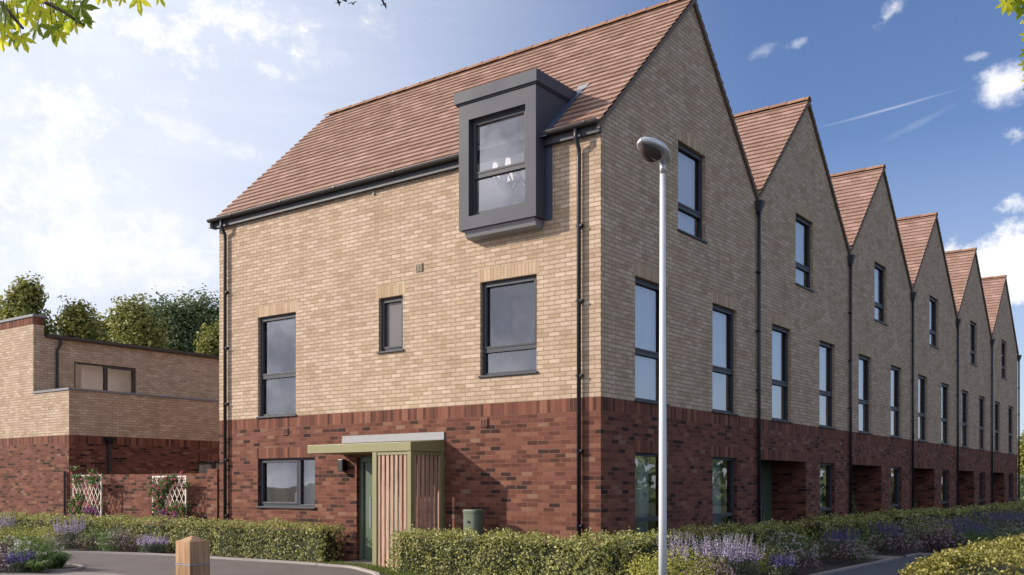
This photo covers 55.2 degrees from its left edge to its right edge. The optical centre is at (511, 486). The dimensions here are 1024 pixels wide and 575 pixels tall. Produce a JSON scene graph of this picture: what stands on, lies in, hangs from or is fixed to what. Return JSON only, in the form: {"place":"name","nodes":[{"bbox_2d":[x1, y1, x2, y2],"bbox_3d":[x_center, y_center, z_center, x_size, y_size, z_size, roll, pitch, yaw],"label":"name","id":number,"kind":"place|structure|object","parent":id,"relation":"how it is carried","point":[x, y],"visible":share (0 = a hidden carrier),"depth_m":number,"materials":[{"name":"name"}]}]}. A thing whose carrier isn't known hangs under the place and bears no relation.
{"place":"outdoors","nodes":[
{"label":"outdoors","id":0,"kind":"place"},
{"bbox_2d":[0,572,123,574],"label":"pavement","id":1,"kind":"structure","parent":0,"point":[58,573],"depth_m":16.49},
{"bbox_2d":[0,551,372,574],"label":"driveway","id":2,"kind":"structure","parent":0,"point":[128,564],"depth_m":18.00,"materials":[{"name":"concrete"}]},
{"bbox_2d":[1,535,953,574],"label":"planting bed","id":3,"kind":"object","parent":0,"point":[830,566],"visible":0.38,"depth_m":19.51,"materials":[{"name":"soil"}]},
{"bbox_2d":[0,510,14,541],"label":"lavender","id":4,"kind":"object","parent":3,"relation":"on","point":[7,523],"visible":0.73,"depth_m":25.35,"materials":[{"name":"purple plant"}]},
{"bbox_2d":[40,532,70,550],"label":"flowering shrub","id":5,"kind":"object","parent":3,"relation":"on","point":[57,539],"visible":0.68,"depth_m":22.26,"materials":[{"name":"green plant"}]},
{"bbox_2d":[52,515,86,548],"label":"lavender","id":6,"kind":"object","parent":3,"relation":"on","point":[74,537],"visible":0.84,"depth_m":23.09,"materials":[{"name":"purple plant"}]},
{"bbox_2d":[73,533,98,550],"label":"round shrub","id":7,"kind":"object","parent":3,"relation":"on","point":[83,547],"visible":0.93,"depth_m":22.25,"materials":[{"name":"green plant"}]},
{"bbox_2d":[73,475,101,520],"bbox_3d":[-11.450,0.580,26.402,1.410,1.775,0.035,0,0,37],"label":"trellis","id":8,"kind":"object","parent":3,"relation":"on","point":[100,491],"visible":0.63,"depth_m":26.24,"materials":[{"name":"beige paint"}]},
{"bbox_2d":[67,466,105,521],"bbox_3d":[-11.467,0.497,26.352,1.782,2.113,0.382,0,0,37],"label":"climbing rose","id":9,"kind":"object","parent":8,"relation":"attached to","point":[77,501],"visible":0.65,"depth_m":26.45,"materials":[{"name":"green plant"}]},
{"bbox_2d":[77,525,116,549],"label":"green shrub","id":10,"kind":"object","parent":3,"relation":"on","point":[97,536],"visible":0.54,"depth_m":22.56,"materials":[{"name":"green plant"}]},
{"bbox_2d":[97,533,122,551],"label":"flowering shrub","id":11,"kind":"object","parent":3,"relation":"on","point":[105,543],"visible":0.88,"depth_m":21.80,"materials":[{"name":"green plant"}]},
{"bbox_2d":[107,530,141,551],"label":"round shrub","id":12,"kind":"object","parent":3,"relation":"on","point":[126,541],"visible":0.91,"depth_m":21.69,"materials":[{"name":"green plant"}]},
{"bbox_2d":[136,533,168,552],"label":"lavender","id":13,"kind":"object","parent":3,"relation":"on","point":[149,546],"visible":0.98,"depth_m":21.35,"materials":[{"name":"purple plant"}]},
{"bbox_2d":[152,476,186,523],"bbox_3d":[-8.460,0.605,24.181,1.400,1.725,0.035,0,0,37],"label":"trellis","id":14,"kind":"object","parent":3,"relation":"on","point":[185,494],"visible":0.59,"depth_m":23.98,"materials":[{"name":"beige paint"}]},
{"bbox_2d":[147,470,190,524],"bbox_3d":[-8.513,0.567,24.149,1.655,1.927,0.396,0,0,37],"label":"climbing rose","id":15,"kind":"object","parent":14,"relation":"attached to","point":[176,507],"visible":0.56,"depth_m":24.14,"materials":[{"name":"green plant"}]},
{"bbox_2d":[0,508,345,561],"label":"clipped hedge","id":16,"kind":"object","parent":3,"relation":"on","point":[306,544],"visible":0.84,"depth_m":20.46,"materials":[{"name":"green plant"}]},
{"bbox_2d":[321,560,418,574],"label":"grass strip","id":17,"kind":"object","parent":3,"relation":"on","point":[378,569],"depth_m":16.97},
{"bbox_2d":[463,509,483,539],"bbox_3d":[-0.667,0.934,16.785,0.350,1.065,0.288,0,0,37],"label":"water butt","id":18,"kind":"object","parent":3,"relation":"on","point":[473,519],"visible":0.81,"depth_m":16.67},
{"bbox_2d":[384,524,631,574],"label":"clipped hedge","id":19,"kind":"object","parent":3,"relation":"on","point":[430,554],"visible":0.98,"depth_m":15.04,"materials":[{"name":"green plant"}]},
{"bbox_2d":[615,554,681,574],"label":"golden shrub","id":20,"kind":"object","parent":3,"relation":"on","point":[650,570],"visible":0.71,"depth_m":13.35,"materials":[{"name":"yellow plant"}]},
{"bbox_2d":[637,137,670,574],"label":"street lamp","id":21,"kind":"object","parent":3,"relation":"on","point":[650,149],"visible":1,"depth_m":12.96,"materials":[{"name":"metal"}]},
{"bbox_2d":[656,528,691,574],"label":"lavender","id":22,"kind":"object","parent":3,"relation":"on","point":[672,543],"visible":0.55,"depth_m":14.62,"materials":[{"name":"purple plant"}]},
{"bbox_2d":[628,545,727,574],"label":"golden shrub","id":23,"kind":"object","parent":3,"relation":"on","point":[682,565],"visible":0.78,"depth_m":13.38,"materials":[{"name":"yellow plant"}]},
{"bbox_2d":[603,516,807,574],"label":"clipped hedge","id":24,"kind":"object","parent":3,"relation":"on","point":[639,545],"visible":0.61,"depth_m":16.91,"materials":[{"name":"green plant"}]},
{"bbox_2d":[679,559,735,574],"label":"flowering shrub","id":25,"kind":"object","parent":3,"relation":"on","point":[716,571],"visible":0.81,"depth_m":13.53,"materials":[{"name":"green plant"}]},
{"bbox_2d":[691,530,752,574],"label":"lavender","id":26,"kind":"object","parent":3,"relation":"on","point":[731,553],"visible":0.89,"depth_m":14.82,"materials":[{"name":"purple plant"}]},
{"bbox_2d":[736,541,765,574],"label":"lavender","id":27,"kind":"object","parent":3,"relation":"on","point":[753,565],"visible":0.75,"depth_m":14.97,"materials":[{"name":"purple plant"}]},
{"bbox_2d":[739,541,784,573],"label":"golden shrub","id":28,"kind":"object","parent":3,"relation":"on","point":[762,564],"visible":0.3,"depth_m":16.35,"materials":[{"name":"plant"}]},
{"bbox_2d":[765,552,795,574],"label":"catmint","id":29,"kind":"object","parent":3,"relation":"on","point":[779,567],"visible":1,"depth_m":15.55,"materials":[{"name":"purple plant"}]},
{"bbox_2d":[754,531,821,568],"bbox_3d":[4.853,1.147,17.343,1.223,0.680,1.227,0,0,37],"label":"flowering shrub","id":30,"kind":"object","parent":3,"relation":"on","point":[787,546],"visible":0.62,"depth_m":17.29,"materials":[{"name":"green plant"}]},
{"bbox_2d":[766,550,825,574],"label":"flowering shrub","id":31,"kind":"object","parent":3,"relation":"on","point":[803,564],"visible":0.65,"depth_m":15.95,"materials":[{"name":"green plant"}]},
{"bbox_2d":[784,530,838,562],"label":"green shrub","id":32,"kind":"object","parent":3,"relation":"on","point":[810,550],"visible":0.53,"depth_m":18.75,"materials":[{"name":"green plant"}]},
{"bbox_2d":[800,538,867,564],"bbox_3d":[6.084,1.232,18.482,1.314,0.524,1.292,0,0,37],"label":"round shrub","id":33,"kind":"object","parent":3,"relation":"on","point":[839,548],"visible":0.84,"depth_m":18.29,"materials":[{"name":"green plant"}]},
{"bbox_2d":[820,525,861,558],"bbox_3d":[6.737,1.174,20.032,0.773,0.719,0.774,0,0,-5],"label":"catmint","id":34,"kind":"object","parent":3,"relation":"on","point":[835,534],"visible":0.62,"depth_m":19.95,"materials":[{"name":"purple plant"}]},
{"bbox_2d":[794,509,895,552],"bbox_3d":[8.027,1.043,23.304,0.872,0.958,5.258,0,0,37],"label":"clipped hedge","id":35,"kind":"object","parent":3,"relation":"on","point":[862,520],"visible":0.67,"depth_m":22.49,"materials":[{"name":"green plant"}]},
{"bbox_2d":[834,541,880,563],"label":"flowering shrub","id":36,"kind":"object","parent":3,"relation":"on","point":[862,552],"visible":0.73,"depth_m":18.45,"materials":[{"name":"green plant"}]},
{"bbox_2d":[852,524,900,550],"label":"green shrub","id":37,"kind":"object","parent":3,"relation":"on","point":[868,535],"visible":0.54,"depth_m":22.05,"materials":[{"name":"green plant"}]},
{"bbox_2d":[868,519,905,549],"bbox_3d":[8.680,1.158,22.707,0.789,0.762,0.928,0,0,-12],"label":"catmint","id":38,"kind":"object","parent":3,"relation":"on","point":[896,530],"visible":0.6,"depth_m":22.59,"materials":[{"name":"purple plant"}]},
{"bbox_2d":[865,532,921,553],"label":"round shrub","id":39,"kind":"object","parent":3,"relation":"on","point":[899,545],"visible":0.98,"depth_m":21.09,"materials":[{"name":"green plant"}]},
{"bbox_2d":[879,505,948,540],"bbox_3d":[11.644,1.053,28.179,0.897,0.984,5.273,0,0,37],"label":"clipped hedge","id":40,"kind":"object","parent":3,"relation":"on","point":[903,515],"visible":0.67,"depth_m":27.14,"materials":[{"name":"green plant"}]},
{"bbox_2d":[887,517,959,545],"bbox_3d":[10.220,1.144,24.343,1.916,0.754,2.062,0,0,37],"label":"flowering shrub","id":41,"kind":"object","parent":3,"relation":"on","point":[913,529],"visible":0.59,"depth_m":24.24,"materials":[{"name":"green plant"}]},
{"bbox_2d":[929,513,975,539],"bbox_3d":[12.059,1.139,26.858,1.215,0.815,1.260,0,0,37],"label":"catmint","id":42,"kind":"object","parent":3,"relation":"on","point":[962,521],"visible":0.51,"depth_m":26.61,"materials":[{"name":"purple plant"}]},
{"bbox_2d":[937,504,989,523],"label":"clipped hedge","id":43,"kind":"object","parent":3,"relation":"on","point":[955,511],"visible":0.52,"depth_m":32.42,"materials":[{"name":"green plant"}]},
{"bbox_2d":[971,508,1023,526],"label":"catmint","id":44,"kind":"object","parent":3,"relation":"on","point":[993,512],"visible":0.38,"depth_m":31.99,"materials":[{"name":"purple plant"}]},
{"bbox_2d":[977,501,1021,519],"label":"clipped hedge","id":45,"kind":"object","parent":3,"relation":"on","point":[1002,507],"visible":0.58,"depth_m":37.44,"materials":[{"name":"green plant"}]},
{"bbox_2d":[0,0,1023,486],"label":"sky","id":46,"kind":"structure","parent":0,"point":[120,141],"materials":[{"name":"blue"}]},
{"bbox_2d":[826,555,929,574],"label":"footpath","id":47,"kind":"structure","parent":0,"point":[892,567],"depth_m":17.49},
{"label":"verge bed","id":48,"kind":"structure","parent":0,"visible":0},
{"bbox_2d":[912,528,970,552],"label":"round shrub","id":49,"kind":"object","parent":48,"relation":"on","point":[934,542],"visible":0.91,"depth_m":21.34,"materials":[{"name":"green plant"}]},
{"bbox_2d":[898,532,1023,574],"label":"golden hedge","id":50,"kind":"object","parent":48,"relation":"on","point":[1002,556],"visible":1,"depth_m":11.79,"materials":[{"name":"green plant"}]},
{"bbox_2d":[948,520,997,545],"bbox_3d":[10.719,1.165,22.762,0.998,0.764,0.980,0,0,-39],"label":"catmint","id":51,"kind":"object","parent":48,"relation":"on","point":[973,528],"visible":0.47,"depth_m":22.66,"materials":[{"name":"purple plant"}]},
{"bbox_2d":[951,527,1005,546],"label":"green shrub","id":52,"kind":"object","parent":48,"relation":"on","point":[978,536],"visible":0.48,"depth_m":21.37,"materials":[{"name":"green plant"}]},
{"bbox_2d":[984,521,1023,538],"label":"flowering shrub","id":53,"kind":"object","parent":48,"relation":"on","point":[1012,530],"visible":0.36,"depth_m":22.65,"materials":[{"name":"green plant"}]},
{"bbox_2d":[985,509,1023,533],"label":"catmint","id":54,"kind":"object","parent":48,"relation":"on","point":[1008,520],"visible":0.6,"depth_m":29.21,"materials":[{"name":"purple plant"}]},
{"label":"ground","id":55,"kind":"structure","parent":0,"visible":0},
{"bbox_2d":[0,271,59,334],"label":"conical tree","id":56,"kind":"object","parent":55,"relation":"on","point":[23,298],"visible":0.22,"depth_m":45.55,"materials":[{"name":"green plant"}]},
{"bbox_2d":[46,295,110,341],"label":"conical tree","id":57,"kind":"object","parent":55,"relation":"on","point":[76,320],"visible":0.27,"depth_m":45.46,"materials":[{"name":"green plant"}]},
{"bbox_2d":[94,312,120,340],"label":"conical tree","id":58,"kind":"object","parent":55,"relation":"on","point":[103,325],"visible":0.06,"depth_m":49.40,"materials":[{"name":"green plant"}]},
{"bbox_2d":[0,314,218,519],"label":"flat roofed building","id":59,"kind":"structure","parent":55,"relation":"on","point":[98,406],"depth_m":29.33,"materials":[{"name":"beige brick"}]},
{"bbox_2d":[74,362,134,392],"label":"window","id":60,"kind":"structure","parent":59,"relation":"in","point":[77,365],"depth_m":30.48,"materials":[{"name":"grey glass"}]},
{"bbox_2d":[198,461,218,472],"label":"window","id":61,"kind":"structure","parent":59,"relation":"in","point":[203,466],"depth_m":31.29,"materials":[{"name":"grey glass"}]},
{"bbox_2d":[96,293,177,349],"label":"conical tree","id":62,"kind":"object","parent":55,"relation":"on","point":[132,323],"visible":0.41,"depth_m":44.39,"materials":[{"name":"green plant"}]},
{"bbox_2d":[70,469,218,526],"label":"garden wall","id":63,"kind":"structure","parent":55,"relation":"on","point":[125,494],"depth_m":25.38,"materials":[{"name":"red brick"}]},
{"bbox_2d":[125,288,205,351],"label":"broadleaf tree","id":64,"kind":"object","parent":55,"relation":"on","point":[170,314],"visible":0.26,"depth_m":52.71,"materials":[{"name":"green plant"}]},
{"bbox_2d":[156,283,218,351],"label":"broadleaf tree","id":65,"kind":"object","parent":55,"relation":"on","point":[203,312],"visible":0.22,"depth_m":53.49,"materials":[{"name":"green plant"}]},
{"bbox_2d":[0,550,379,574],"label":"kerb","id":66,"kind":"structure","parent":55,"relation":"on","point":[297,562],"depth_m":19.32,"materials":[{"name":"concrete"}]},
{"bbox_2d":[193,319,218,461],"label":"broadleaf tree","id":67,"kind":"object","parent":55,"relation":"on","point":[208,343],"visible":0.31,"depth_m":47.33,"materials":[{"name":"green plant"}]},
{"bbox_2d":[207,0,765,567],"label":"corner house","id":68,"kind":"structure","parent":55,"relation":"on","point":[395,346],"depth_m":18.09,"materials":[{"name":"beige brick"}]},
{"bbox_2d":[256,313,296,418],"bbox_3d":[-4.910,-2.591,20.740,1.551,2.304,0.504,0,0,37],"label":"window","id":69,"kind":"structure","parent":68,"relation":"in","point":[272,399],"depth_m":21.08,"materials":[{"name":"black glass"}]},
{"bbox_2d":[256,458,315,508],"bbox_3d":[-4.635,-0.043,20.534,2.010,1.400,0.502,0,0,37],"label":"window","id":70,"kind":"structure","parent":68,"relation":"in","point":[280,488],"depth_m":20.87,"materials":[{"name":"black glass"}]},
{"bbox_2d":[359,456,398,562],"bbox_3d":[-2.510,0.448,18.801,1.146,2.038,0.115,0,0,37],"label":"front door","id":71,"kind":"structure","parent":68,"relation":"in","point":[365,463],"depth_m":19.03,"materials":[{"name":"paint"}]},
{"bbox_2d":[376,296,403,353],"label":"window","id":72,"kind":"structure","parent":68,"relation":"in","point":[392,308],"depth_m":18.64,"materials":[{"name":"grey glass"}]},
{"bbox_2d":[472,107,524,215],"bbox_3d":[-0.189,-5.535,16.751,1.210,1.645,0.087,0,0,37],"label":"window","id":73,"kind":"structure","parent":68,"relation":"in","point":[514,167],"depth_m":16.88,"materials":[{"name":"glass"}]},
{"bbox_2d":[478,275,537,377],"bbox_3d":[0.006,-2.643,17.086,1.403,2.200,0.503,0,0,37],"label":"window","id":74,"kind":"structure","parent":68,"relation":"in","point":[501,348],"depth_m":17.28,"materials":[{"name":"black glass"}]},
{"bbox_2d":[492,119,524,190],"bbox_3d":[0.120,-5.891,17.317,0.928,1.184,0.933,0,0,3],"label":"chandelier","id":75,"kind":"object","parent":68,"relation":"hanging from","point":[518,179],"visible":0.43,"depth_m":17.29,"materials":[{"name":"white glass"}]},
{"bbox_2d":[635,453,658,538],"bbox_3d":[2.253,0.393,17.256,0.332,1.928,1.151,0,0,37],"label":"window","id":76,"kind":"structure","parent":68,"relation":"in","point":[641,459],"depth_m":17.51,"materials":[{"name":"glass"}]},
{"bbox_2d":[634,278,668,405],"bbox_3d":[2.345,-2.510,17.187,0.302,2.142,1.215,0,0,37],"label":"window","id":77,"kind":"structure","parent":68,"relation":"in","point":[645,300],"depth_m":17.38,"materials":[{"name":"glass"}]},
{"bbox_2d":[677,143,707,243],"bbox_3d":[3.289,-5.505,18.457,0.302,1.672,1.210,0,0,37],"label":"window","id":78,"kind":"structure","parent":68,"relation":"in","point":[686,212],"depth_m":18.69,"materials":[{"name":"glass"}]},
{"bbox_2d":[712,457,733,532],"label":"window","id":79,"kind":"structure","parent":68,"relation":"in","point":[716,461],"depth_m":20.06,"materials":[{"name":"glass"}]},
{"bbox_2d":[712,304,738,415],"bbox_3d":[4.157,-2.510,19.625,0.302,2.142,1.200,0,0,37],"label":"window","id":80,"kind":"structure","parent":68,"relation":"in","point":[719,370],"depth_m":19.94,"materials":[{"name":"glass"}]},
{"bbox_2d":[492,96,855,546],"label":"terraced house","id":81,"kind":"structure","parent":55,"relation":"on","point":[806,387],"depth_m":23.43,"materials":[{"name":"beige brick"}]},
{"bbox_2d":[761,462,771,529],"bbox_3d":[5.950,0.452,23.301,0.058,2.030,1.060,0,0,37],"label":"front door","id":82,"kind":"structure","parent":81,"relation":"in","point":[766,468],"depth_m":23.50,"materials":[{"name":"paint"}]},
{"bbox_2d":[772,325,792,422],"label":"window","id":83,"kind":"structure","parent":81,"relation":"in","point":[777,332],"depth_m":22.40,"materials":[{"name":"glass"}]},
{"bbox_2d":[795,215,814,292],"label":"window","id":84,"kind":"structure","parent":81,"relation":"in","point":[800,268],"depth_m":23.54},
{"bbox_2d":[820,463,831,523],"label":"window","id":85,"kind":"structure","parent":81,"relation":"in","point":[829,508],"depth_m":24.90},
{"bbox_2d":[819,341,836,429],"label":"window","id":86,"kind":"structure","parent":81,"relation":"in","point":[823,393],"depth_m":24.84,"materials":[{"name":"glass"}]},
{"bbox_2d":[810,558,893,574],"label":"path kerb","id":87,"kind":"structure","parent":55,"relation":"on","point":[851,567],"depth_m":17.45,"materials":[{"name":"concrete"}]},
{"bbox_2d":[803,164,916,518],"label":"terraced house","id":88,"kind":"structure","parent":55,"relation":"on","point":[881,401],"depth_m":28.32,"materials":[{"name":"brick"}]},
{"bbox_2d":[858,355,872,434],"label":"window","id":89,"kind":"structure","parent":88,"relation":"in","point":[862,402],"depth_m":27.32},
{"bbox_2d":[874,263,887,325],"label":"window","id":90,"kind":"structure","parent":88,"relation":"in","point":[877,306],"depth_m":28.48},
{"bbox_2d":[891,366,902,438],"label":"window","id":91,"kind":"structure","parent":88,"relation":"in","point":[893,408],"depth_m":29.76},
{"bbox_2d":[878,212,961,512],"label":"terraced house","id":92,"kind":"structure","parent":55,"relation":"on","point":[935,395],"depth_m":33.21,"materials":[{"name":"brick"}]},
{"bbox_2d":[918,375,928,441],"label":"window","id":93,"kind":"structure","parent":92,"relation":"in","point":[922,414],"depth_m":32.24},
{"bbox_2d":[929,297,938,348],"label":"window","id":94,"kind":"structure","parent":92,"relation":"in","point":[932,332],"depth_m":33.38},
{"bbox_2d":[941,383,949,445],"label":"window","id":95,"kind":"structure","parent":92,"relation":"in","point":[942,385],"depth_m":34.66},
{"bbox_2d":[931,247,995,508],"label":"terraced house","id":96,"kind":"structure","parent":55,"relation":"on","point":[976,375],"depth_m":38.12,"materials":[{"name":"brick"}]},
{"bbox_2d":[962,390,969,447],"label":"window","id":97,"kind":"structure","parent":96,"relation":"in","point":[964,392],"depth_m":37.12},
{"bbox_2d":[970,322,977,366],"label":"window","id":98,"kind":"structure","parent":96,"relation":"in","point":[972,326],"depth_m":38.22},
{"bbox_2d":[979,396,985,450],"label":"window","id":99,"kind":"structure","parent":96,"relation":"in","point":[980,398],"depth_m":39.39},
{"bbox_2d":[981,275,1021,507],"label":"terraced house","id":100,"kind":"structure","parent":55,"relation":"on","point":[1006,420],"depth_m":43.00,"materials":[{"name":"brick"}]},
{"bbox_2d":[1008,406,1012,453],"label":"window","id":101,"kind":"structure","parent":100,"relation":"in","point":[1009,408],"depth_m":44.35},
{"bbox_2d":[1020,429,1023,476],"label":"broadleaf tree","id":102,"kind":"object","parent":55,"relation":"on","point":[1021,455],"visible":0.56,"depth_m":61.48,"materials":[{"name":"green plant"}]},
{"label":"road","id":103,"kind":"structure","parent":0,"visible":0},
{"bbox_2d":[0,562,78,569],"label":"island bed","id":104,"kind":"object","parent":103,"relation":"on","point":[65,566],"visible":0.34,"depth_m":17.63,"materials":[{"name":"plant"}]},
{"bbox_2d":[0,534,31,564],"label":"flowering shrub","id":105,"kind":"object","parent":104,"relation":"on","point":[4,546],"visible":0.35,"depth_m":17.61,"materials":[{"name":"green plant"}]},
{"bbox_2d":[4,548,35,572],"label":"lavender","id":106,"kind":"object","parent":104,"relation":"on","point":[21,567],"visible":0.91,"depth_m":16.66,"materials":[{"name":"purple plant"}]},
{"bbox_2d":[1,528,55,559],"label":"green shrub","id":107,"kind":"object","parent":104,"relation":"on","point":[27,540],"visible":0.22,"depth_m":18.24,"materials":[{"name":"green plant"}]},
{"bbox_2d":[2,535,65,568],"bbox_3d":[-8.361,1.167,17.154,0.920,0.628,0.939,0,0,37],"label":"flowering shrub","id":108,"kind":"object","parent":104,"relation":"on","point":[44,545],"visible":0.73,"depth_m":17.08,"materials":[{"name":"green plant"}]},
{"bbox_2d":[17,559,52,571],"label":"grass tuft","id":109,"kind":"object","parent":104,"relation":"on","point":[37,565],"visible":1,"depth_m":16.55,"materials":[{"name":"green plant"}]},
{"bbox_2d":[35,551,83,568],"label":"grass tuft","id":110,"kind":"object","parent":104,"relation":"on","point":[60,560],"visible":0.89,"depth_m":17.13,"materials":[{"name":"green plant"}]},
{"bbox_2d":[0,563,82,571],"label":"island kerb","id":111,"kind":"structure","parent":103,"relation":"on","point":[80,567],"depth_m":16.95,"materials":[{"name":"concrete"}]},
{"bbox_2d":[0,0,164,52],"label":"maple tree","id":112,"kind":"object","parent":103,"relation":"on","point":[71,11],"visible":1,"depth_m":4.99,"materials":[{"name":"green plant"}]},
{"bbox_2d":[175,536,209,574],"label":"wooden bollard","id":113,"kind":"object","parent":103,"relation":"on","point":[192,555],"visible":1,"depth_m":9.92,"materials":[{"name":"brown wood"}]},
{"bbox_2d":[995,0,1023,89],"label":"maple tree","id":114,"kind":"object","parent":103,"relation":"on","point":[1018,10],"visible":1,"depth_m":5.00,"materials":[{"name":"green plant"}]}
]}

